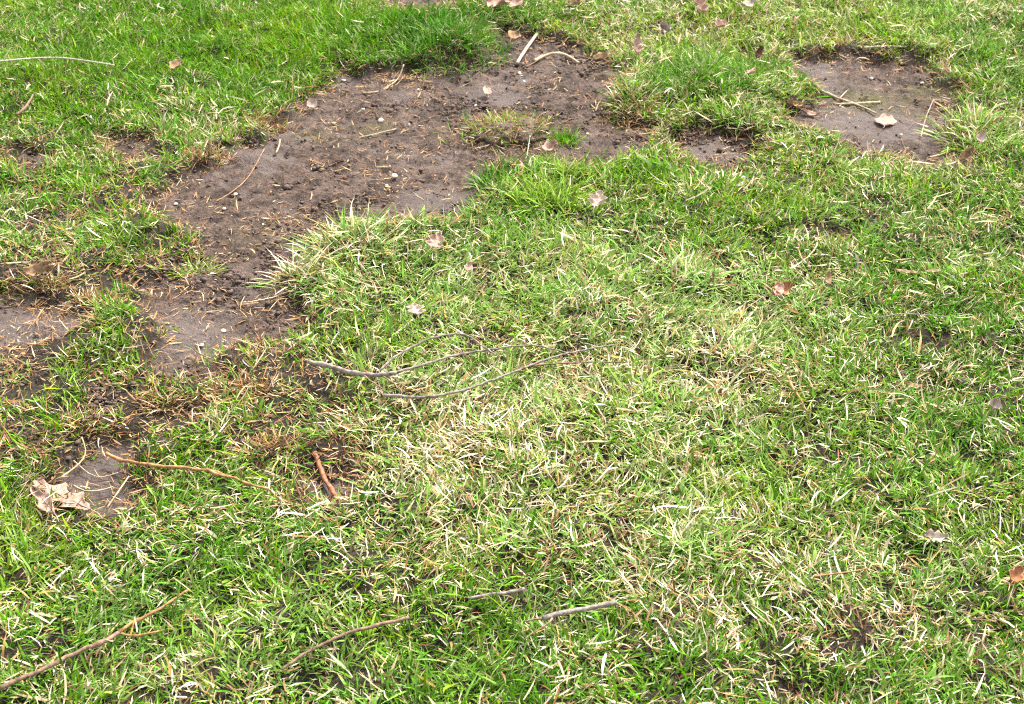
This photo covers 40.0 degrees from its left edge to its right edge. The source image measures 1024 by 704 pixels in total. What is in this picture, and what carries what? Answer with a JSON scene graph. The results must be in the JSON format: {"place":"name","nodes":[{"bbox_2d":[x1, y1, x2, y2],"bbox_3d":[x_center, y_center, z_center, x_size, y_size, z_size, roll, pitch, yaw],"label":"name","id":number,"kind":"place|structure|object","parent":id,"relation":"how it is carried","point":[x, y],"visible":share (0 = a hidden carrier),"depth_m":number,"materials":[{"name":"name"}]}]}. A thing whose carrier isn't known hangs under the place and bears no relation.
{"place":"outdoors","nodes":[
{"label":"outdoors","id":0,"kind":"place"},
{"bbox_2d":[0,0,1023,703],"bbox_3d":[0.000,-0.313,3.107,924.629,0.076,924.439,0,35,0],"label":"ground","id":1,"kind":"structure","parent":0,"point":[262,174],"depth_m":2.78,"materials":[{"name":"soil"}]},
{"bbox_2d":[15,94,33,115],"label":"twig","id":2,"kind":"object","parent":1,"relation":"on","point":[24,108],"visible":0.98,"depth_m":3.51,"materials":[{"name":"brown wood"}]},
{"bbox_2d":[0,263,87,307],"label":"dead turf","id":3,"kind":"structure","parent":1,"relation":"on","point":[48,282],"depth_m":2.86,"materials":[{"name":"brown plant"}]},
{"bbox_2d":[16,261,51,276],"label":"oak leaf","id":4,"kind":"object","parent":3,"relation":"on","point":[33,270],"visible":1,"depth_m":2.86,"materials":[{"name":"brown plant"}]},
{"bbox_2d":[30,486,58,522],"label":"oak leaf","id":5,"kind":"object","parent":1,"relation":"on","point":[39,497],"visible":0.99,"depth_m":2.30,"materials":[{"name":"brown plant"}]},
{"bbox_2d":[0,57,114,65],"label":"grass stalk","id":6,"kind":"object","parent":1,"relation":"on","point":[54,58],"depth_m":3.69,"materials":[{"name":"beige plant"}]},
{"bbox_2d":[33,477,102,519],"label":"oak leaf","id":7,"kind":"object","parent":1,"relation":"on","point":[76,499],"visible":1,"depth_m":2.32,"materials":[{"name":"brown plant"}]},
{"bbox_2d":[60,437,85,477],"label":"grass stalk","id":8,"kind":"object","parent":1,"relation":"on","point":[73,468],"depth_m":2.41,"materials":[{"name":"plant"}]},
{"bbox_2d":[32,403,142,445],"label":"dead turf","id":9,"kind":"structure","parent":1,"relation":"on","point":[82,418],"depth_m":2.48,"materials":[{"name":"brown plant"}]},
{"bbox_2d":[47,284,130,318],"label":"dead turf","id":10,"kind":"structure","parent":1,"relation":"on","point":[88,295],"depth_m":2.81,"materials":[{"name":"brown plant"}]},
{"bbox_2d":[73,485,112,491],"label":"grass stalk","id":11,"kind":"object","parent":1,"relation":"on","point":[75,486],"depth_m":2.35,"materials":[{"name":"beige plant"}]},
{"bbox_2d":[0,589,188,689],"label":"twig","id":12,"kind":"object","parent":1,"relation":"on","point":[98,643],"visible":1,"depth_m":2.01,"materials":[{"name":"brown wood"}]},
{"bbox_2d":[73,460,117,476],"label":"grass stalk","id":13,"kind":"object","parent":1,"relation":"on","point":[92,474],"depth_m":2.39,"materials":[{"name":"plant"}]},
{"bbox_2d":[106,476,129,508],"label":"grass stalk","id":14,"kind":"object","parent":1,"relation":"on","point":[113,498],"depth_m":2.35,"materials":[{"name":"plant"}]},
{"bbox_2d":[95,518,143,546],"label":"grass tuft","id":15,"kind":"object","parent":1,"relation":"on","point":[125,526],"visible":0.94,"depth_m":2.25,"materials":[{"name":"beige plant"}]},
{"bbox_2d":[118,377,208,418],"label":"dead turf","id":16,"kind":"structure","parent":1,"relation":"on","point":[150,400],"depth_m":2.52,"materials":[{"name":"brown plant"}]},
{"bbox_2d":[167,59,181,71],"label":"oak leaf","id":17,"kind":"object","parent":1,"relation":"on","point":[175,63],"visible":1,"depth_m":3.70,"materials":[{"name":"brown plant"}]},
{"bbox_2d":[105,451,271,491],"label":"twig","id":18,"kind":"object","parent":1,"relation":"on","point":[180,467],"visible":1,"depth_m":2.36,"materials":[{"name":"brown wood"}]},
{"bbox_2d":[166,250,234,277],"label":"grass tuft","id":19,"kind":"object","parent":1,"relation":"on","point":[204,265],"visible":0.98,"depth_m":2.95,"materials":[{"name":"green plant"}]},
{"bbox_2d":[172,138,244,169],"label":"dead turf","id":20,"kind":"structure","parent":1,"relation":"on","point":[211,153],"depth_m":3.34,"materials":[{"name":"brown plant"}]},
{"bbox_2d":[215,148,264,201],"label":"grass stalk","id":21,"kind":"object","parent":1,"relation":"on","point":[243,181],"depth_m":3.25,"materials":[{"name":"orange plant"}]},
{"bbox_2d":[203,363,305,408],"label":"dead turf","id":22,"kind":"structure","parent":1,"relation":"on","point":[263,384],"depth_m":2.56,"materials":[{"name":"brown plant"}]},
{"bbox_2d":[233,109,295,134],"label":"dead turf","id":23,"kind":"structure","parent":1,"relation":"on","point":[281,126],"depth_m":3.50,"materials":[{"name":"brown plant"}]},
{"bbox_2d":[222,426,315,465],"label":"dead turf","id":24,"kind":"structure","parent":1,"relation":"on","point":[268,442],"depth_m":2.43,"materials":[{"name":"brown plant"}]},
{"bbox_2d":[242,239,350,311],"bbox_3d":[-0.439,-0.163,2.884,0.238,0.122,0.229,0,35,0],"label":"grass tuft","id":25,"kind":"object","parent":1,"relation":"on","point":[302,256],"visible":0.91,"depth_m":2.89,"materials":[{"name":"green plant"}]},
{"bbox_2d":[307,99,316,108],"bbox_3d":[-0.507,-0.629,3.565,0.028,0.010,0.030,22,63,11],"label":"pebble","id":26,"kind":"object","parent":1,"relation":"on","point":[311,103],"visible":1,"depth_m":3.57,"materials":[{"name":"grey stone"}]},
{"bbox_2d":[312,451,340,502],"bbox_3d":[-0.313,0.213,2.369,0.011,0.020,0.137,-14,37,-20],"label":"stick","id":27,"kind":"object","parent":1,"relation":"on","point":[323,476],"visible":0.92,"depth_m":2.38,"materials":[{"name":"brown wood"}]},
{"bbox_2d":[276,196,417,271],"bbox_3d":[-0.344,-0.232,2.978,0.288,0.130,0.282,-14,37,-19],"label":"grass tuft","id":28,"kind":"object","parent":1,"relation":"on","point":[353,232],"visible":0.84,"depth_m":2.98,"materials":[{"name":"green plant"}]},
{"bbox_2d":[344,128,395,140],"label":"grass stalk","id":29,"kind":"object","parent":1,"relation":"on","point":[376,133],"depth_m":3.45,"materials":[{"name":"beige plant"}]},
{"bbox_2d":[363,64,403,93],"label":"grass stalk","id":30,"kind":"object","parent":1,"relation":"on","point":[388,85],"depth_m":3.69,"materials":[{"name":"plant"}]},
{"bbox_2d":[406,303,425,316],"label":"oak leaf","id":31,"kind":"object","parent":1,"relation":"on","point":[416,309],"visible":1,"depth_m":2.70,"materials":[{"name":"beige plant"}]},
{"bbox_2d":[308,333,569,393],"bbox_3d":[-0.126,0.016,2.572,0.470,0.030,0.156,-12,37,-17],"label":"forked twig","id":32,"kind":"object","parent":1,"relation":"on","point":[323,364],"visible":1,"depth_m":2.55,"materials":[{"name":"wood"}]},
{"bbox_2d":[392,12,518,82],"bbox_3d":[-0.163,-0.846,3.809,0.377,0.135,0.357,0,35,0],"label":"grass tuft","id":33,"kind":"object","parent":1,"relation":"on","point":[467,33],"visible":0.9,"depth_m":3.80,"materials":[{"name":"green plant"}]},
{"bbox_2d":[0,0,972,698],"bbox_3d":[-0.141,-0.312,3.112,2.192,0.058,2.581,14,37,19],"label":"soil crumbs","id":34,"kind":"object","parent":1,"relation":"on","point":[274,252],"visible":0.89,"depth_m":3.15,"materials":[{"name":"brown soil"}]},
{"bbox_2d":[483,86,491,96],"bbox_3d":[-0.064,-0.671,3.633,0.023,0.010,0.056,4,40,-15],"label":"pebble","id":35,"kind":"object","parent":1,"relation":"on","point":[487,91],"visible":1,"depth_m":3.64,"materials":[{"name":"beige stone"}]},
{"bbox_2d":[461,151,522,192],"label":"grass tuft","id":36,"kind":"object","parent":1,"relation":"on","point":[482,181],"visible":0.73,"depth_m":3.23,"materials":[{"name":"green plant"}]},
{"bbox_2d":[485,0,506,6],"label":"oak leaf","id":37,"kind":"object","parent":1,"relation":"on","point":[495,3],"visible":1,"depth_m":4.02,"materials":[{"name":"brown plant"}]},
{"bbox_2d":[468,587,524,599],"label":"twig","id":38,"kind":"object","parent":1,"relation":"on","point":[501,593],"visible":1,"depth_m":2.10,"materials":[{"name":"grey wood"}]},
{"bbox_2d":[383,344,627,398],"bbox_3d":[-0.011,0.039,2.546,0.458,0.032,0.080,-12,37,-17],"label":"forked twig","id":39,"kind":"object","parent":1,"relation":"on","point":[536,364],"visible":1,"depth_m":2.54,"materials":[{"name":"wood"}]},
{"bbox_2d":[431,103,582,159],"bbox_3d":[-0.013,-0.546,3.440,0.380,0.073,0.352,0,35,0],"label":"turf lump","id":40,"kind":"object","parent":1,"relation":"on","point":[502,129],"visible":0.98,"depth_m":3.43,"materials":[{"name":"plant"}]},
{"bbox_2d":[0,0,1023,703],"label":"grass","id":41,"kind":"structure","parent":1,"relation":"on","point":[270,36],"depth_m":2.59,"materials":[{"name":"green plant"}]},
{"bbox_2d":[281,616,408,669],"bbox_3d":[-0.241,0.415,2.028,0.200,0.018,0.014,-17,38,-23],"label":"twig","id":42,"kind":"object","parent":41,"relation":"on","point":[332,639],"visible":1,"depth_m":2.03,"materials":[{"name":"brown wood"}]},
{"bbox_2d":[425,232,444,250],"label":"oak leaf","id":43,"kind":"object","parent":41,"relation":"on","point":[436,238],"visible":1,"depth_m":2.91,"materials":[{"name":"beige plant"}]},
{"bbox_2d":[464,261,472,271],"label":"oak leaf","id":44,"kind":"object","parent":41,"relation":"on","point":[468,266],"visible":1,"depth_m":2.83,"materials":[{"name":"beige plant"}]},
{"bbox_2d":[505,0,523,7],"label":"oak leaf","id":45,"kind":"object","parent":41,"relation":"on","point":[513,3],"visible":1,"depth_m":3.99,"materials":[{"name":"brown plant"}]},
{"bbox_2d":[523,600,616,635],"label":"twig","id":46,"kind":"object","parent":41,"relation":"on","point":[551,616],"visible":1,"depth_m":2.06,"materials":[{"name":"grey wood"}]},
{"bbox_2d":[565,0,580,4],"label":"oak leaf","id":47,"kind":"object","parent":41,"relation":"on","point":[574,2],"visible":1,"depth_m":4.03,"materials":[{"name":"brown plant"}]},
{"bbox_2d":[745,67,755,73],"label":"oak leaf","id":48,"kind":"object","parent":41,"relation":"on","point":[752,70],"visible":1,"depth_m":3.60,"materials":[{"name":"beige plant"}]},
{"bbox_2d":[754,45,763,58],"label":"oak leaf","id":49,"kind":"object","parent":41,"relation":"on","point":[758,52],"visible":1,"depth_m":3.71,"materials":[{"name":"brown plant"}]},
{"bbox_2d":[767,281,792,296],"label":"oak leaf","id":50,"kind":"object","parent":41,"relation":"on","point":[787,286],"visible":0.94,"depth_m":2.78,"materials":[{"name":"brown plant"}]},
{"bbox_2d":[773,283,783,295],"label":"oak leaf","id":51,"kind":"object","parent":50,"relation":"on","point":[779,287],"visible":1,"depth_m":2.76,"materials":[{"name":"beige plant"}]},
{"bbox_2d":[825,271,831,284],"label":"oak leaf","id":52,"kind":"object","parent":41,"relation":"on","point":[828,279],"visible":1,"depth_m":2.80,"materials":[{"name":"brown plant"}]},
{"bbox_2d":[894,268,916,272],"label":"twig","id":53,"kind":"object","parent":41,"relation":"on","point":[906,271],"visible":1,"depth_m":2.86,"materials":[{"name":"brown wood"}]},
{"bbox_2d":[905,381,920,387],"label":"oak leaf","id":54,"kind":"object","parent":41,"relation":"on","point":[910,383],"visible":0.99,"depth_m":2.53,"materials":[{"name":"brown plant"}]},
{"bbox_2d":[917,529,948,542],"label":"oak leaf","id":55,"kind":"object","parent":41,"relation":"on","point":[939,536],"visible":1,"depth_m":2.20,"materials":[{"name":"brown plant"}]},
{"bbox_2d":[925,269,940,271],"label":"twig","id":56,"kind":"object","parent":41,"relation":"on","point":[935,270],"visible":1,"depth_m":2.85,"materials":[{"name":"beige wood"}]},
{"bbox_2d":[988,398,1000,410],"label":"oak leaf","id":57,"kind":"object","parent":41,"relation":"on","point":[994,403],"visible":1,"depth_m":2.46,"materials":[{"name":"brown plant"}]},
{"bbox_2d":[1008,566,1023,586],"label":"oak leaf","id":58,"kind":"object","parent":41,"relation":"on","point":[1016,573],"visible":1,"depth_m":2.10,"materials":[{"name":"brown plant"}]},
{"bbox_2d":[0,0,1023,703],"bbox_3d":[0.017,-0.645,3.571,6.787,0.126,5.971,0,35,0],"label":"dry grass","id":59,"kind":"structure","parent":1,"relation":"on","point":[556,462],"depth_m":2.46,"materials":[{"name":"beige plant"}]},
{"bbox_2d":[0,0,1023,703],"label":"plant litter","id":60,"kind":"object","parent":1,"relation":"on","point":[142,196],"visible":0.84,"depth_m":2.73,"materials":[{"name":"plant"}]},
{"bbox_2d":[508,30,520,42],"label":"oak leaf","id":61,"kind":"object","parent":1,"relation":"on","point":[513,35],"visible":1,"depth_m":3.90,"materials":[{"name":"brown plant"}]},
{"bbox_2d":[515,33,537,64],"bbox_3d":[0.041,-0.836,3.872,0.011,0.012,0.216,9,36,12],"label":"stick","id":62,"kind":"object","parent":1,"relation":"on","point":[525,49],"visible":1,"depth_m":3.86,"materials":[{"name":"grey wood"}]},
{"bbox_2d":[540,140,556,150],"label":"oak leaf","id":63,"kind":"object","parent":1,"relation":"on","point":[547,145],"visible":0.94,"depth_m":3.37,"materials":[{"name":"beige plant"}]},
{"bbox_2d":[499,167,606,221],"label":"grass tuft","id":64,"kind":"object","parent":1,"relation":"on","point":[540,188],"visible":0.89,"depth_m":3.11,"materials":[{"name":"green plant"}]},
{"bbox_2d":[533,52,579,63],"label":"twig","id":65,"kind":"object","parent":1,"relation":"on","point":[540,57],"visible":1,"depth_m":3.84,"materials":[{"name":"wood"}]},
{"bbox_2d":[545,126,586,148],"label":"grass tuft","id":66,"kind":"object","parent":1,"relation":"on","point":[565,139],"visible":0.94,"depth_m":3.42,"materials":[{"name":"green plant"}]},
{"bbox_2d":[587,190,606,212],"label":"oak leaf","id":67,"kind":"object","parent":1,"relation":"on","point":[596,199],"visible":1,"depth_m":3.04,"materials":[{"name":"beige plant"}]},
{"bbox_2d":[591,52,611,59],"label":"oak leaf","id":68,"kind":"object","parent":1,"relation":"on","point":[600,56],"visible":1,"depth_m":3.80,"materials":[{"name":"brown plant"}]},
{"bbox_2d":[600,101,653,130],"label":"dead turf","id":69,"kind":"structure","parent":1,"relation":"on","point":[625,110],"depth_m":3.50,"materials":[{"name":"brown plant"}]},
{"bbox_2d":[595,71,667,118],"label":"grass tuft","id":70,"kind":"object","parent":1,"relation":"on","point":[619,88],"visible":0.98,"depth_m":3.56,"materials":[{"name":"green plant"}]},
{"bbox_2d":[632,33,643,59],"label":"oak leaf","id":71,"kind":"object","parent":1,"relation":"on","point":[637,42],"visible":1,"depth_m":3.75,"materials":[{"name":"brown plant"}]},
{"bbox_2d":[659,21,670,32],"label":"oak leaf","id":72,"kind":"object","parent":1,"relation":"on","point":[664,27],"visible":1,"depth_m":3.88,"materials":[{"name":"brown plant"}]},
{"bbox_2d":[609,500,759,591],"bbox_3d":[0.274,0.302,2.198,0.231,0.097,0.248,18,39,24],"label":"grass tuft","id":73,"kind":"object","parent":1,"relation":"on","point":[690,546],"visible":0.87,"depth_m":2.21,"materials":[{"name":"green plant"}]},
{"bbox_2d":[625,233,747,303],"bbox_3d":[0.365,-0.173,2.867,0.226,0.097,0.229,22,41,28],"label":"grass tuft","id":74,"kind":"object","parent":1,"relation":"on","point":[687,265],"visible":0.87,"depth_m":2.86,"materials":[{"name":"green plant"}]},
{"bbox_2d":[646,41,749,105],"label":"grass tuft","id":75,"kind":"object","parent":1,"relation":"on","point":[701,65],"visible":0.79,"depth_m":3.61,"materials":[{"name":"green plant"}]},
{"bbox_2d":[694,0,709,12],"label":"oak leaf","id":76,"kind":"object","parent":1,"relation":"on","point":[701,5],"visible":1,"depth_m":3.98,"materials":[{"name":"brown plant"}]},
{"bbox_2d":[714,18,726,27],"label":"oak leaf","id":77,"kind":"object","parent":1,"relation":"on","point":[720,23],"visible":1,"depth_m":3.88,"materials":[{"name":"brown plant"}]},
{"bbox_2d":[696,91,789,142],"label":"grass tuft","id":78,"kind":"object","parent":1,"relation":"on","point":[741,112],"visible":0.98,"depth_m":3.46,"materials":[{"name":"green plant"}]},
{"bbox_2d":[737,0,755,5],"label":"oak leaf","id":79,"kind":"object","parent":1,"relation":"on","point":[748,3],"visible":1,"depth_m":3.99,"materials":[{"name":"beige plant"}]},
{"bbox_2d":[755,41,804,70],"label":"grass tuft","id":80,"kind":"object","parent":1,"relation":"on","point":[782,56],"visible":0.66,"depth_m":3.80,"materials":[{"name":"green plant"}]},
{"bbox_2d":[786,99,805,105],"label":"oak leaf","id":81,"kind":"object","parent":1,"relation":"on","point":[791,101],"visible":1,"depth_m":3.56,"materials":[{"name":"brown plant"}]},
{"bbox_2d":[786,375,806,411],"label":"grass stalk","id":82,"kind":"object","parent":1,"relation":"on","point":[792,387],"depth_m":2.52,"materials":[{"name":"beige plant"}]},
{"bbox_2d":[802,109,819,114],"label":"oak leaf","id":83,"kind":"object","parent":1,"relation":"on","point":[806,111],"visible":1,"depth_m":3.55,"materials":[{"name":"brown plant"}]},
{"bbox_2d":[808,228,818,257],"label":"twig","id":84,"kind":"object","parent":1,"relation":"on","point":[813,250],"visible":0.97,"depth_m":2.95,"materials":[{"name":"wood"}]},
{"bbox_2d":[814,568,866,576],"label":"grass stalk","id":85,"kind":"object","parent":1,"relation":"on","point":[838,573],"depth_m":2.12,"materials":[{"name":"beige plant"}]},
{"bbox_2d":[819,89,880,113],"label":"twig","id":86,"kind":"object","parent":1,"relation":"on","point":[858,104],"visible":1,"depth_m":3.60,"materials":[{"name":"wood"}]},
{"bbox_2d":[874,114,896,127],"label":"oak leaf","id":87,"kind":"object","parent":1,"relation":"on","point":[883,119],"visible":1,"depth_m":3.52,"materials":[{"name":"beige plant"}]},
{"bbox_2d":[864,45,906,47],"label":"grass stalk","id":88,"kind":"object","parent":1,"relation":"on","point":[884,46],"depth_m":3.83,"materials":[{"name":"beige plant"}]},
{"bbox_2d":[878,313,956,317],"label":"grass stalk","id":89,"kind":"object","parent":1,"relation":"on","point":[915,314],"depth_m":2.71,"materials":[{"name":"grey plant"}]},
{"bbox_2d":[920,99,933,136],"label":"grass stalk","id":90,"kind":"object","parent":1,"relation":"on","point":[925,119],"depth_m":3.52,"materials":[{"name":"plant"}]},
{"bbox_2d":[958,147,975,160],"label":"oak leaf","id":91,"kind":"object","parent":1,"relation":"on","point":[966,154],"visible":1,"depth_m":3.28,"materials":[{"name":"brown plant"}]},
{"bbox_2d":[912,90,1023,162],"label":"grass tuft","id":92,"kind":"object","parent":1,"relation":"on","point":[972,122],"visible":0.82,"depth_m":3.43,"materials":[{"name":"green plant"}]},
{"bbox_2d":[976,129,986,144],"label":"oak leaf","id":93,"kind":"object","parent":92,"relation":"on","point":[981,137],"visible":1,"depth_m":3.29,"materials":[{"name":"beige plant"}]}
]}

